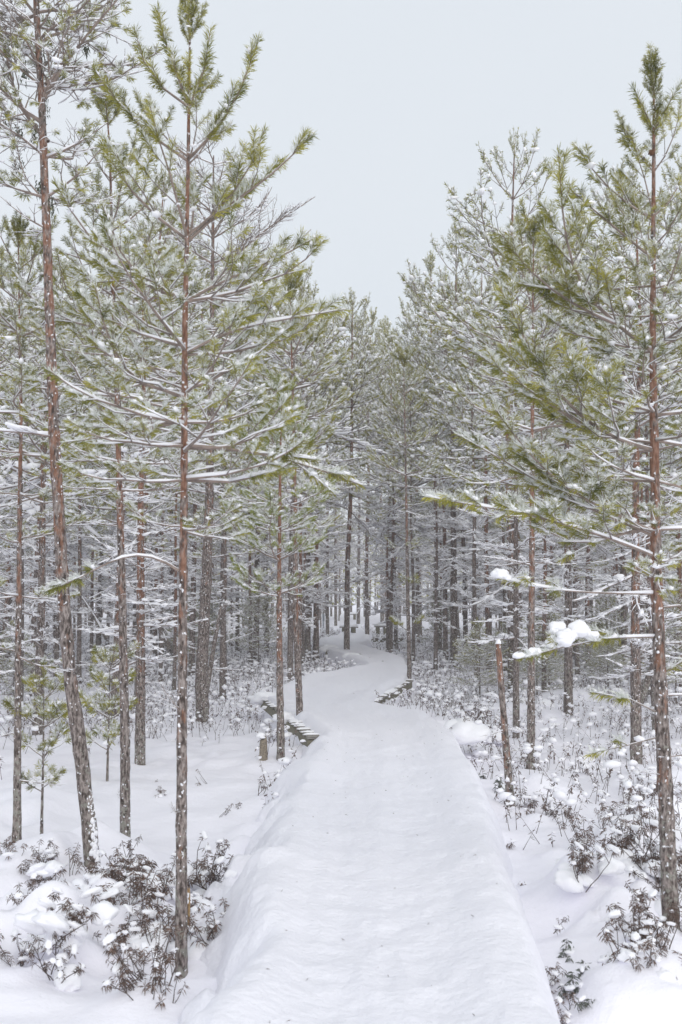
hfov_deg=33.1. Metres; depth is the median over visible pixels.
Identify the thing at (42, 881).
labrador tea bush
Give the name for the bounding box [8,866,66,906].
labrador tea bush
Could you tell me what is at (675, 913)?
labrador tea bush
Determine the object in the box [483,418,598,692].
pine tree
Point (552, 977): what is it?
labrador tea bush
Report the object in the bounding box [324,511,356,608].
pine tree
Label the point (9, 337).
pine tree
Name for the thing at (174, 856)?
labrador tea bush
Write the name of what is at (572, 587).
pine tree
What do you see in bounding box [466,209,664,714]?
pine tree
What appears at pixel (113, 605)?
pine tree
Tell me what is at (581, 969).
bilberry bush
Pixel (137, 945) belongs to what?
labrador tea bush
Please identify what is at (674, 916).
labrador tea bush
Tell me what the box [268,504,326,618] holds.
pine tree
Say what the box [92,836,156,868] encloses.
labrador tea bush
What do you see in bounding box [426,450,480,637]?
pine tree
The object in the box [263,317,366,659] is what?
pine tree
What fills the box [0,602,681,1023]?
snow ground
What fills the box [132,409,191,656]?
pine tree
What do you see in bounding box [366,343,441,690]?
pine tree
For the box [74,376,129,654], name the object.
pine tree
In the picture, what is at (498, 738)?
labrador tea bush
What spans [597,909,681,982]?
labrador tea bush
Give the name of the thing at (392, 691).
boardwalk
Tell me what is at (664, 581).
pine tree
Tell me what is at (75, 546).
pine tree
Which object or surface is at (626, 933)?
labrador tea bush
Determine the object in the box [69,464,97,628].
pine tree
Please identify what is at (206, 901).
labrador tea bush
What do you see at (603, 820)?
labrador tea bush
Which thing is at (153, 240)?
pine tree
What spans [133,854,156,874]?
labrador tea bush
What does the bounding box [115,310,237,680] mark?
pine tree
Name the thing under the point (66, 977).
labrador tea bush
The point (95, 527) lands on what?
pine tree
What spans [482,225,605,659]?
pine tree
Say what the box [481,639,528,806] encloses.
broken tree
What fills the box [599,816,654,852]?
labrador tea bush
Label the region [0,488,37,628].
pine tree
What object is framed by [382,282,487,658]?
pine tree
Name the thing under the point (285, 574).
pine tree
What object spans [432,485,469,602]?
pine tree
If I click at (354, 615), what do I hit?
bench
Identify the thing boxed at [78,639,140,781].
pine sapling
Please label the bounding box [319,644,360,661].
boardwalk
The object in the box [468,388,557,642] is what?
pine tree
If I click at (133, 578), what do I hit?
pine tree
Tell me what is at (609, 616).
young pine
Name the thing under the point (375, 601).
forest
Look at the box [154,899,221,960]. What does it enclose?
labrador tea bush
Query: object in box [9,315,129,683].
pine tree
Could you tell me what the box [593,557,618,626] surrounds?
pine tree
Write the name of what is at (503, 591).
pine tree
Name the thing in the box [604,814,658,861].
labrador tea bush
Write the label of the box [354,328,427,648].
pine tree
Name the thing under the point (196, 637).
young pine
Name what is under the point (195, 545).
pine tree
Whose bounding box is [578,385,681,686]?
pine tree
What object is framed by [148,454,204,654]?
pine tree
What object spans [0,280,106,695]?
pine tree
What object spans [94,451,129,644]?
pine tree
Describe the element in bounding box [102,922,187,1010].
labrador tea bush
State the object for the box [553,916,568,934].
sprig
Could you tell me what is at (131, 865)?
labrador tea bush
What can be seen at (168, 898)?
labrador tea bush
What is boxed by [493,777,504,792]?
bilberry bush
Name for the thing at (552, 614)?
young pine
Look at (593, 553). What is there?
pine tree
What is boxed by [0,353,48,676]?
pine tree
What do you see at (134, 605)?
pine tree
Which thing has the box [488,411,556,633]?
pine tree
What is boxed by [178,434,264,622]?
pine tree
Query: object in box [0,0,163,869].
pine tree
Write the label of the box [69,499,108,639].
pine tree
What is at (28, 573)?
pine tree
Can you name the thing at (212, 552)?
pine tree
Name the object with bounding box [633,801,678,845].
labrador tea bush
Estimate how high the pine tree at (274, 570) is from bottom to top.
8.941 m
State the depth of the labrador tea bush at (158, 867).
7.58 m
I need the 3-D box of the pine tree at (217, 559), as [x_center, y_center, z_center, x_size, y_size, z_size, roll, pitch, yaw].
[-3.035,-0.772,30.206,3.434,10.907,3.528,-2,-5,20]
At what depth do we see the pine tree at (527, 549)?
44.17 m
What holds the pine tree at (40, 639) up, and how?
on the snow ground
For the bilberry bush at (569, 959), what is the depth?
6.26 m
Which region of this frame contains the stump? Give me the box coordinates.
[259,735,267,760]
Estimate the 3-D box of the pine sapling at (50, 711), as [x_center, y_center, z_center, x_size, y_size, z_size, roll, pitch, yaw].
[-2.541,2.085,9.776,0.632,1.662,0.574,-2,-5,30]
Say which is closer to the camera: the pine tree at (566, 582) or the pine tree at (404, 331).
the pine tree at (566, 582)
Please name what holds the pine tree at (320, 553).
on the snow ground
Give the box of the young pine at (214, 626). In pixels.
[208,603,219,648]
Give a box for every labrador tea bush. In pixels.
[0,835,13,853]
[0,840,28,859]
[0,929,32,966]
[0,929,41,966]
[6,869,68,903]
[8,841,17,851]
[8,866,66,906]
[14,887,99,944]
[16,837,65,883]
[25,897,119,953]
[26,932,85,991]
[29,845,84,875]
[31,856,61,886]
[72,861,111,891]
[75,857,90,871]
[79,870,174,932]
[82,862,118,883]
[88,853,150,887]
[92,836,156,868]
[93,923,171,960]
[99,881,126,904]
[100,859,162,893]
[101,863,148,900]
[101,919,176,993]
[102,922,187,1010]
[102,958,189,1002]
[106,919,170,964]
[108,849,153,870]
[110,869,146,896]
[110,878,174,929]
[111,913,168,974]
[112,864,175,898]
[113,901,174,944]
[131,871,190,921]
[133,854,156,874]
[136,858,188,889]
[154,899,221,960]
[157,870,175,901]
[167,830,233,888]
[171,849,209,892]
[174,891,217,911]
[187,839,237,900]
[187,897,229,946]
[188,862,227,890]
[200,874,221,896]
[443,708,490,744]
[464,701,491,716]
[487,719,501,743]
[507,692,527,703]
[516,785,555,813]
[535,698,554,707]
[540,798,576,817]
[545,963,566,992]
[553,830,620,892]
[554,991,575,1023]
[557,835,625,875]
[559,806,612,850]
[580,799,622,846]
[596,801,644,826]
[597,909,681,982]
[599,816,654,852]
[599,916,666,964]
[601,789,642,824]
[601,925,675,981]
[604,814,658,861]
[605,889,669,931]
[612,931,642,961]
[618,787,657,804]
[619,766,655,804]
[619,795,681,882]
[620,896,675,944]
[621,831,680,877]
[624,852,681,916]
[632,902,681,948]
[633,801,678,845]
[637,775,672,796]
[638,845,681,905]
[641,796,681,840]
[647,844,681,885]
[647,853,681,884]
[653,781,681,795]
[665,894,681,932]
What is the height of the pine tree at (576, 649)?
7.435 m
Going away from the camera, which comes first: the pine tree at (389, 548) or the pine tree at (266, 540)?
the pine tree at (266, 540)
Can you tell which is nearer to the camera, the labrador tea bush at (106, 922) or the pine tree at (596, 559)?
the labrador tea bush at (106, 922)
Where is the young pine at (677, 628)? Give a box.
[641,577,681,703]
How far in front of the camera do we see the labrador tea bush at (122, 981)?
5.51 m
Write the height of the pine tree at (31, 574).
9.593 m
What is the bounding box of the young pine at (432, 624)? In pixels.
[415,590,461,649]
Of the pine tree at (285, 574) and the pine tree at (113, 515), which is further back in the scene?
the pine tree at (285, 574)
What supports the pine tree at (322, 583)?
on the snow ground
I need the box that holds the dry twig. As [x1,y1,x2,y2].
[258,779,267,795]
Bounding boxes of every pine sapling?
[0,661,71,833]
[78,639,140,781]
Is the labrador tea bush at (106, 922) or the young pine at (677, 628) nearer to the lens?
the labrador tea bush at (106, 922)
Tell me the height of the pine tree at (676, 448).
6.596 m
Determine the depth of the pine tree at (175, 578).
24.43 m
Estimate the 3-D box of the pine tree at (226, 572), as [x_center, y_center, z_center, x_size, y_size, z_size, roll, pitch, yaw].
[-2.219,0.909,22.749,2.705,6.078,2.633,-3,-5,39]
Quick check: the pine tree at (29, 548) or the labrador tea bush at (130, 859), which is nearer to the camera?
the labrador tea bush at (130, 859)
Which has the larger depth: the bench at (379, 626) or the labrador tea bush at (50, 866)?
the bench at (379, 626)
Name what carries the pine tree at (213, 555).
on the snow ground
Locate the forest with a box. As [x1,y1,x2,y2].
[0,532,672,618]
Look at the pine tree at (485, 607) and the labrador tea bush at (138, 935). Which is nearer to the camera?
the labrador tea bush at (138, 935)
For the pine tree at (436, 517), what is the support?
on the snow ground
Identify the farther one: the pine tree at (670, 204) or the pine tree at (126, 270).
the pine tree at (670, 204)
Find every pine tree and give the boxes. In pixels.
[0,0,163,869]
[0,209,104,843]
[0,239,78,661]
[0,252,138,734]
[0,275,100,701]
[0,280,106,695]
[0,319,39,673]
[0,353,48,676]
[0,401,76,665]
[0,410,41,656]
[0,415,17,507]
[0,485,35,624]
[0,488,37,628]
[0,500,47,641]
[0,501,16,578]
[1,59,223,837]
[5,444,104,649]
[7,396,86,615]
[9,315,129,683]
[14,511,48,629]
[15,337,109,676]
[24,447,87,654]
[24,452,109,623]
[24,551,33,629]
[28,464,99,651]
[40,0,369,978]
[50,382,195,715]
[53,235,269,764]
[63,163,233,708]
[65,215,159,647]
[69,381,202,675]
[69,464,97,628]
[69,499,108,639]
[74,343,168,619]
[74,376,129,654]
[77,498,108,625]
[82,510,106,625]
[91,383,174,622]
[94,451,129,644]
[94,453,166,645]
[98,498,150,625]
[100,218,218,652]
[105,499,150,639]
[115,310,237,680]
[121,197,228,655]
[125,352,238,689]
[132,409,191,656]
[133,500,189,647]
[141,242,263,674]
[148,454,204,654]
[152,113,313,721]
[152,406,287,698]
[155,487,203,589]
[166,426,216,598]
[171,283,276,675]
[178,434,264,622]
[179,509,217,607]
[188,485,230,603]
[188,513,221,597]
[196,533,239,616]
[197,437,244,634]
[199,434,255,645]
[200,391,283,664]
[201,250,281,651]
[213,418,285,635]
[214,258,316,658]
[217,369,335,760]
[221,252,349,680]
[223,307,298,651]
[227,483,261,627]
[231,263,353,715]
[232,316,386,671]
[239,482,287,611]
[254,285,368,660]
[260,376,353,664]
[260,494,287,621]
[261,513,288,600]
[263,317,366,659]
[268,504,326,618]
[285,451,348,608]
[288,496,341,603]
[308,305,363,633]
[311,517,339,627]
[312,288,398,649]
[312,303,373,625]
[313,511,332,619]
[318,316,399,623]
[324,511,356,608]
[325,514,356,620]
[330,484,370,601]
[331,306,415,633]
[344,517,379,604]
[352,400,447,652]
[354,320,429,591]
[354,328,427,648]
[354,456,420,651]
[355,316,409,621]
[356,362,458,660]
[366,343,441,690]
[368,510,404,618]
[377,405,476,669]
[377,534,410,620]
[379,278,450,642]
[380,249,471,653]
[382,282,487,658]
[391,462,447,634]
[391,489,438,613]
[396,218,501,666]
[396,516,433,601]
[408,477,472,649]
[408,526,432,597]
[409,307,538,679]
[412,277,492,661]
[416,126,586,691]
[418,42,681,930]
[419,243,531,672]
[422,233,601,737]
[426,400,501,660]
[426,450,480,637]
[431,391,501,649]
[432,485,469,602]
[440,449,496,634]
[443,282,563,670]
[444,198,618,769]
[459,484,523,634]
[462,433,504,647]
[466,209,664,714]
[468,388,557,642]
[471,471,506,615]
[478,396,585,616]
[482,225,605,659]
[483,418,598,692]
[483,470,506,632]
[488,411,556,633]
[492,458,608,684]
[495,496,563,618]
[501,183,681,763]
[529,422,623,674]
[530,241,622,652]
[535,544,595,607]
[539,317,681,729]
[541,510,608,644]
[549,354,623,666]
[556,157,681,661]
[556,443,595,657]
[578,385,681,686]
[578,539,611,620]
[579,538,606,614]
[583,392,650,653]
[589,392,681,696]
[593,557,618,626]
[594,522,630,641]
[594,542,611,628]
[595,471,631,613]
[596,543,629,625]
[598,518,630,633]
[614,153,681,672]
[624,341,681,633]
[625,444,681,686]
[629,434,673,661]
[639,269,681,678]
[644,414,681,533]
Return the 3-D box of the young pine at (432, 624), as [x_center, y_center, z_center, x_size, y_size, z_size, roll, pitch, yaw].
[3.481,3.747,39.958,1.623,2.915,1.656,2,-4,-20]
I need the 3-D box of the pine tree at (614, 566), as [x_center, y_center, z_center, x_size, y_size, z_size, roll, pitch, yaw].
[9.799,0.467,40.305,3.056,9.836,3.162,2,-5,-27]
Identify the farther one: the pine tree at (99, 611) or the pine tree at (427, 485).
the pine tree at (427, 485)
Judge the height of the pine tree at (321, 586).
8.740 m
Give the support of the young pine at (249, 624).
on the snow ground
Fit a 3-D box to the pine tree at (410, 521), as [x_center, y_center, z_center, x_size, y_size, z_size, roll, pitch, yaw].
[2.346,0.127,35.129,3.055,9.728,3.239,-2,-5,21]
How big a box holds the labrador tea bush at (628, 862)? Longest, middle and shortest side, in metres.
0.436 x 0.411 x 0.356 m
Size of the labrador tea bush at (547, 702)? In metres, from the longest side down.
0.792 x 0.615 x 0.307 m
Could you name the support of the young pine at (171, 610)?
on the snow ground
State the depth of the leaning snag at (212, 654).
20.62 m
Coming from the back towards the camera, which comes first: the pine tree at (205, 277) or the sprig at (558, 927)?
the pine tree at (205, 277)
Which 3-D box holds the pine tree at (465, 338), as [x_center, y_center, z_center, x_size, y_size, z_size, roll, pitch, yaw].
[2.443,-0.328,15.767,2.732,7.413,2.750,0,-4,7]
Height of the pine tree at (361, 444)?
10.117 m
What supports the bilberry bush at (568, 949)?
on the snow ground
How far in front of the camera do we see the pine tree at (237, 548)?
37.40 m
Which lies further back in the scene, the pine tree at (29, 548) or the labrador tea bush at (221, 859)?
the pine tree at (29, 548)
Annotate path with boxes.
[178,622,559,1023]
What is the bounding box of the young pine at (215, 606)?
[195,574,241,647]
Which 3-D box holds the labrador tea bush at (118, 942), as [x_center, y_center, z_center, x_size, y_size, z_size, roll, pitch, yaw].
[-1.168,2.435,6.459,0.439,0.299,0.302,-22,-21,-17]
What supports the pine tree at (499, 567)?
on the snow ground
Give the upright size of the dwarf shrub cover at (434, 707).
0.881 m
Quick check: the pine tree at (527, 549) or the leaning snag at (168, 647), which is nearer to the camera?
the leaning snag at (168, 647)
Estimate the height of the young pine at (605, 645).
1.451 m
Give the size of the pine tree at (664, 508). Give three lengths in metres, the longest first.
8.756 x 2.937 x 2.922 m
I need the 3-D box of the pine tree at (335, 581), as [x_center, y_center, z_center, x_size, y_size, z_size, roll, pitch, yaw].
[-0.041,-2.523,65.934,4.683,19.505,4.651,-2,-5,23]
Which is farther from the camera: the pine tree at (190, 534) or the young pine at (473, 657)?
the pine tree at (190, 534)
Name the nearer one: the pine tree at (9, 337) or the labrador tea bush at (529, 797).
the labrador tea bush at (529, 797)
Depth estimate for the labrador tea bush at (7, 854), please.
8.10 m
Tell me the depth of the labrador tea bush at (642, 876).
7.18 m
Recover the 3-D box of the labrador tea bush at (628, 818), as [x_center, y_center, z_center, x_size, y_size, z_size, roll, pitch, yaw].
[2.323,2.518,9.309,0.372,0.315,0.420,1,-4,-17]
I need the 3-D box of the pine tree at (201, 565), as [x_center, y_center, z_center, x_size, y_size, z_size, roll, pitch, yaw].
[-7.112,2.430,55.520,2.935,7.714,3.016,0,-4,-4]
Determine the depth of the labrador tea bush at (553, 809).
10.60 m
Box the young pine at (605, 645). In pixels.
[581,622,623,660]
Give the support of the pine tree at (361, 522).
on the snow ground
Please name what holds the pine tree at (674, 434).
on the snow ground
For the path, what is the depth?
6.36 m
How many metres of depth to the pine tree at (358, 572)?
67.33 m
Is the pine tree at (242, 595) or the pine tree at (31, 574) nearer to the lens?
the pine tree at (31, 574)
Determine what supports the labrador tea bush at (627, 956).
on the snow ground
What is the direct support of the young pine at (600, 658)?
on the snow ground
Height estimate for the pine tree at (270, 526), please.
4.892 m
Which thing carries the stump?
on the snow ground
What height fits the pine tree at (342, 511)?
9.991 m
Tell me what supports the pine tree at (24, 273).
on the snow ground
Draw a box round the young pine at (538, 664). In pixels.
[504,633,563,694]
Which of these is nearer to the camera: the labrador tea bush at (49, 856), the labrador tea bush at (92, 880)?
the labrador tea bush at (92, 880)
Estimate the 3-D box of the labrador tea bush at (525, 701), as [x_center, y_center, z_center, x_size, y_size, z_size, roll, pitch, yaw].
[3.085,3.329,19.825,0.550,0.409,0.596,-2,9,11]
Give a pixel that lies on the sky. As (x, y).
(399, 97)
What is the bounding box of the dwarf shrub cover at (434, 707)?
[0,627,681,849]
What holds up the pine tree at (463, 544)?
on the snow ground
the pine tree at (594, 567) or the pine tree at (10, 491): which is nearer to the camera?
the pine tree at (10, 491)
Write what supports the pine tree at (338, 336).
on the snow ground
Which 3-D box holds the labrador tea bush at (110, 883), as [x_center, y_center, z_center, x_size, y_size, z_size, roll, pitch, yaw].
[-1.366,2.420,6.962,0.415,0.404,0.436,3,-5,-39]
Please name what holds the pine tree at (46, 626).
on the snow ground
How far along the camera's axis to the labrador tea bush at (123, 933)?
6.52 m
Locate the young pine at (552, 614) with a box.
[519,591,586,684]
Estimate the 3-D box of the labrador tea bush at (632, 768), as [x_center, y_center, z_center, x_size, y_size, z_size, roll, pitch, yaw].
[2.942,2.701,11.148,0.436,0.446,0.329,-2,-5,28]
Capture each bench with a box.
[339,624,357,632]
[350,612,356,619]
[374,623,385,634]
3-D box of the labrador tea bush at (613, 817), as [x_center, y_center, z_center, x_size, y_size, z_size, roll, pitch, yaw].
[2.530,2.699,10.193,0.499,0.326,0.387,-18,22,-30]
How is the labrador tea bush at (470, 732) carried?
on the snow ground
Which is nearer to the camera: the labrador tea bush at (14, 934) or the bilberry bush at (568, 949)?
the labrador tea bush at (14, 934)
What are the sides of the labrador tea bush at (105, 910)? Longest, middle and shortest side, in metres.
0.512 x 0.377 x 0.256 m
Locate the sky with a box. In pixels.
[0,0,681,601]
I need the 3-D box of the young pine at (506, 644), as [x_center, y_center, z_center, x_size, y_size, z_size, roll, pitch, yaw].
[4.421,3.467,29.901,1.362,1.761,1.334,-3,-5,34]
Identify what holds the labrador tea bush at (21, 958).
on the snow ground
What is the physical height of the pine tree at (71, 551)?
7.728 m
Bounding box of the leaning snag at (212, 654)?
[196,606,242,693]
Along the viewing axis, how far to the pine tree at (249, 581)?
33.59 m
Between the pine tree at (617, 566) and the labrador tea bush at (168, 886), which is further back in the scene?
the pine tree at (617, 566)
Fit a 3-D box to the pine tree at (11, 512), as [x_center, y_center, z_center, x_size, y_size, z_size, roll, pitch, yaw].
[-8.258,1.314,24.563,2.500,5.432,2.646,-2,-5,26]
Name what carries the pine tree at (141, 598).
on the snow ground
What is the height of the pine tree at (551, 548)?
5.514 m
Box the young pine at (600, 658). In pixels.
[582,635,630,686]
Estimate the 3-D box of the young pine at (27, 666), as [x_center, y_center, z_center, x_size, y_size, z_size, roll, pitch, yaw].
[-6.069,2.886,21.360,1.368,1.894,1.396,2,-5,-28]
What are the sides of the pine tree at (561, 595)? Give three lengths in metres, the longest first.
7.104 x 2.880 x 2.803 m
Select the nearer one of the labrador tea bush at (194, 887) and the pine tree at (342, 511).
the labrador tea bush at (194, 887)
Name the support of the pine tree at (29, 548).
on the snow ground
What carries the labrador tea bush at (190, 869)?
on the snow ground
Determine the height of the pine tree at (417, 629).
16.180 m
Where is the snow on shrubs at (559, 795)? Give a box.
[0,626,681,833]
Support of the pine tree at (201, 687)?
on the snow ground
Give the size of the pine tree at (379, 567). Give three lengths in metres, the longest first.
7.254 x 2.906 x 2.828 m
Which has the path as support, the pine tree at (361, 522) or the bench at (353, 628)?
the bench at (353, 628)
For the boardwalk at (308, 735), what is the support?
on the snow ground
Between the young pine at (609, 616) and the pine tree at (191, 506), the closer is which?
the young pine at (609, 616)
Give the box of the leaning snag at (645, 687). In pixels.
[641,653,681,703]
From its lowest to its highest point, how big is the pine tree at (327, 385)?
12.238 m
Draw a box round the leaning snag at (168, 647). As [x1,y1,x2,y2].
[145,593,171,650]
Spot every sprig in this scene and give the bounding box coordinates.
[153,789,165,797]
[506,839,516,848]
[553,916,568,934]
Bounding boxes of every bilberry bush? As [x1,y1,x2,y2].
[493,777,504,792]
[557,973,582,998]
[558,939,573,957]
[562,963,589,977]
[565,954,587,963]
[573,995,594,1011]
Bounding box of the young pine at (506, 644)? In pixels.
[487,621,527,663]
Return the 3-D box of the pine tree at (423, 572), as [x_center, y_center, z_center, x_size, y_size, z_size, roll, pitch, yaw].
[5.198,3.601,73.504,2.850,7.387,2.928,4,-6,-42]
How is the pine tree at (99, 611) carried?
on the snow ground
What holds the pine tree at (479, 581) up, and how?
on the snow ground
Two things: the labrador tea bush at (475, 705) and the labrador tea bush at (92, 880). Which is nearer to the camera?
the labrador tea bush at (92, 880)
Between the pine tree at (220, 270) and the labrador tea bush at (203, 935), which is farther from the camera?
the pine tree at (220, 270)
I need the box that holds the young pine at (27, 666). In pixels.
[0,617,51,695]
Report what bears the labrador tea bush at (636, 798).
on the snow ground
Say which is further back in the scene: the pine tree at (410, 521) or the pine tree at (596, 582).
the pine tree at (596, 582)
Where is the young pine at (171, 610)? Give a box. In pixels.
[158,575,196,645]
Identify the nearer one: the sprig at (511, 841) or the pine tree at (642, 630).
the sprig at (511, 841)
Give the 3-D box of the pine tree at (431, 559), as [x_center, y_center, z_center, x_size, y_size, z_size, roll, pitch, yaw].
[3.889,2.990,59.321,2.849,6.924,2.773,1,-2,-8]
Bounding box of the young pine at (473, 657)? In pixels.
[447,616,510,696]
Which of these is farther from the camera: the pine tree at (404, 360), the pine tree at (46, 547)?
the pine tree at (46, 547)
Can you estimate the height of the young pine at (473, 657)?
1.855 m
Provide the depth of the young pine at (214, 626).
40.00 m
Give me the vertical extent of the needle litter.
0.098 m
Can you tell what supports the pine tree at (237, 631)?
on the snow ground
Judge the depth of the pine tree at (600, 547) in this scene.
32.03 m
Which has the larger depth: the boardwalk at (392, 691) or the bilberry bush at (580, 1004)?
the boardwalk at (392, 691)
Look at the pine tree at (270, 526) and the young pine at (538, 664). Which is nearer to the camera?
the pine tree at (270, 526)
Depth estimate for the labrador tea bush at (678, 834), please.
9.48 m
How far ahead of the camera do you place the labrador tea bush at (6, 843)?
8.51 m
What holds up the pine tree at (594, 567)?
on the snow ground
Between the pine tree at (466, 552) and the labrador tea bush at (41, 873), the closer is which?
the labrador tea bush at (41, 873)
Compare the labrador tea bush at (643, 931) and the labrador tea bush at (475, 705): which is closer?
the labrador tea bush at (643, 931)
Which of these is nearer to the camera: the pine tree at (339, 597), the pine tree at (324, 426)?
the pine tree at (324, 426)
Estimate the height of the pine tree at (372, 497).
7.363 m
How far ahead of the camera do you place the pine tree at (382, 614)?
72.90 m
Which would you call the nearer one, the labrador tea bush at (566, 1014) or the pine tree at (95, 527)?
the labrador tea bush at (566, 1014)
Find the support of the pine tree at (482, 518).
on the snow ground
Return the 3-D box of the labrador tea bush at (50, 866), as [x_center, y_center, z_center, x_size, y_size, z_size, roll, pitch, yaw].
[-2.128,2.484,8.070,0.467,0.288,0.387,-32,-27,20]
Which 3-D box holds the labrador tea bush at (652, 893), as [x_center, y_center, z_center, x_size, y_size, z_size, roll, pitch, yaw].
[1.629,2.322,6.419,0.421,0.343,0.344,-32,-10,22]
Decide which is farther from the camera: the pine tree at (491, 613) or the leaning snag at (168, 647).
the pine tree at (491, 613)
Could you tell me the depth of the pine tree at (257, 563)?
35.47 m
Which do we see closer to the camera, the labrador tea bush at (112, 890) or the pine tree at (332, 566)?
the labrador tea bush at (112, 890)
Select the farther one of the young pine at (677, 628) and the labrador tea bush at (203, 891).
the young pine at (677, 628)
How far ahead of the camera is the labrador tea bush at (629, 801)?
11.42 m
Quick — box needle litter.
[267,732,496,1022]
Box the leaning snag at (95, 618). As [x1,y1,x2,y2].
[70,595,113,639]
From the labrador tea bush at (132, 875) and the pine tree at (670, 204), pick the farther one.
the pine tree at (670, 204)
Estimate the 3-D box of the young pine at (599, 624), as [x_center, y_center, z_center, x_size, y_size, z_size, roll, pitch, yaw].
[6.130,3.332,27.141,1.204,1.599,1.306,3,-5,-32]
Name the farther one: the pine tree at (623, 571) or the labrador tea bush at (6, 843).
the pine tree at (623, 571)
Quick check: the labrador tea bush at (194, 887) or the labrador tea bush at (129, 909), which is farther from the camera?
the labrador tea bush at (194, 887)
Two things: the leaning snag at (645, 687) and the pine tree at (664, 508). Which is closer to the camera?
the leaning snag at (645, 687)
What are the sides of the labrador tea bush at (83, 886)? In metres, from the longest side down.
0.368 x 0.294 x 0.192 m
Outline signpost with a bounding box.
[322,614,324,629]
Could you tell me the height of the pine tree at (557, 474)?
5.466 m
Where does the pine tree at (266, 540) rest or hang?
on the snow ground
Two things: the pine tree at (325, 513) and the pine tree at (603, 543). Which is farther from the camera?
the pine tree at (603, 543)
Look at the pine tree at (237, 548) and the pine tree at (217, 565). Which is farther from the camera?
the pine tree at (217, 565)
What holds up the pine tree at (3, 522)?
on the snow ground
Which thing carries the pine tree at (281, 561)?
on the snow ground
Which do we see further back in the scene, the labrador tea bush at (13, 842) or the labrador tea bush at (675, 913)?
the labrador tea bush at (13, 842)
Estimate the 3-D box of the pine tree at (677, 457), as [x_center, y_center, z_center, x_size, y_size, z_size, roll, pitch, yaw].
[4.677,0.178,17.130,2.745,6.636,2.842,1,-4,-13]
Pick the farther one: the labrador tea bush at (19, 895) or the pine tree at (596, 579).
the pine tree at (596, 579)
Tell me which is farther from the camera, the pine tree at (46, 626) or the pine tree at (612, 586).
the pine tree at (612, 586)
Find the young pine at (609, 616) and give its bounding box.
[582,582,630,661]
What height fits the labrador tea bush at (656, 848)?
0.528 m
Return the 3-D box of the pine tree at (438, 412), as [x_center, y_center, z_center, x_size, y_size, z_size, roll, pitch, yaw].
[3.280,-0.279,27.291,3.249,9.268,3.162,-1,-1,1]
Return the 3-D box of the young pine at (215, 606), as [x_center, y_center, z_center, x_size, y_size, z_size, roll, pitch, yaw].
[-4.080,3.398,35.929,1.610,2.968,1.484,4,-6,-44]
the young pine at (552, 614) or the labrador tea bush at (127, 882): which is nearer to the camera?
the labrador tea bush at (127, 882)
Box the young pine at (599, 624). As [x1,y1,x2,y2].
[574,619,621,681]
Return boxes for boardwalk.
[246,691,318,746]
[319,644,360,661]
[371,637,404,642]
[374,679,413,703]
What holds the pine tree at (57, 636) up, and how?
on the snow ground
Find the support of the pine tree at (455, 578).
on the snow ground
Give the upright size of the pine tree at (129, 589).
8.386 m
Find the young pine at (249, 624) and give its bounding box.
[229,578,287,664]
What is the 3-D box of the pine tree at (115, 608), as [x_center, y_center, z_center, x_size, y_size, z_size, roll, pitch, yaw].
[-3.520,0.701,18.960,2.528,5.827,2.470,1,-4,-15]
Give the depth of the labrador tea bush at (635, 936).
5.90 m
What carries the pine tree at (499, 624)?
on the snow ground
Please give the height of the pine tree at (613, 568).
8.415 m
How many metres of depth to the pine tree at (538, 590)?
28.76 m
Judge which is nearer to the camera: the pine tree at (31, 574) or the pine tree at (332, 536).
the pine tree at (332, 536)
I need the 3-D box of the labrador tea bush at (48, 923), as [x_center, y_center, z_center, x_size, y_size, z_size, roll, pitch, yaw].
[-1.479,2.141,6.024,0.390,0.227,0.403,-18,-48,31]
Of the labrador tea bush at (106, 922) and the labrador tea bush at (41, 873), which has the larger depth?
the labrador tea bush at (41, 873)
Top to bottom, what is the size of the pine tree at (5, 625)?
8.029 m
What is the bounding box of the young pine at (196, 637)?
[168,599,217,662]
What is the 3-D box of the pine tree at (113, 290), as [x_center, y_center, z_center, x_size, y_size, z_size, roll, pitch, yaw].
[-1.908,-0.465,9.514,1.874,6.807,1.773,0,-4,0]
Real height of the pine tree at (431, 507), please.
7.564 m
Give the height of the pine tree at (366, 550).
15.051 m
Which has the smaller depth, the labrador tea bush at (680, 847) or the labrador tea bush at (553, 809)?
the labrador tea bush at (680, 847)
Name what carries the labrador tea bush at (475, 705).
on the snow ground
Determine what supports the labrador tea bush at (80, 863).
on the snow ground
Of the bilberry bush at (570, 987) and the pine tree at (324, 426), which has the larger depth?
the pine tree at (324, 426)
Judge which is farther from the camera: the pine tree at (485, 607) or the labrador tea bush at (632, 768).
the pine tree at (485, 607)
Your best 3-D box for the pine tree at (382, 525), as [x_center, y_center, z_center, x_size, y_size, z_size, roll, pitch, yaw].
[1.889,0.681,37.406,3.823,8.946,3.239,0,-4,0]
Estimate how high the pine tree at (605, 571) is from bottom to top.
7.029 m
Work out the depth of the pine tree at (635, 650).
14.02 m
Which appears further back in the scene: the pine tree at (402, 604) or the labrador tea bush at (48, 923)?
the pine tree at (402, 604)
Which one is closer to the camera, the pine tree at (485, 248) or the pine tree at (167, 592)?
the pine tree at (485, 248)
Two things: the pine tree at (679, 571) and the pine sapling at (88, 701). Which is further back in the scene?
the pine tree at (679, 571)
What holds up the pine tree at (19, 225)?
on the snow ground
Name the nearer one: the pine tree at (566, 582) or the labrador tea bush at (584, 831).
the labrador tea bush at (584, 831)

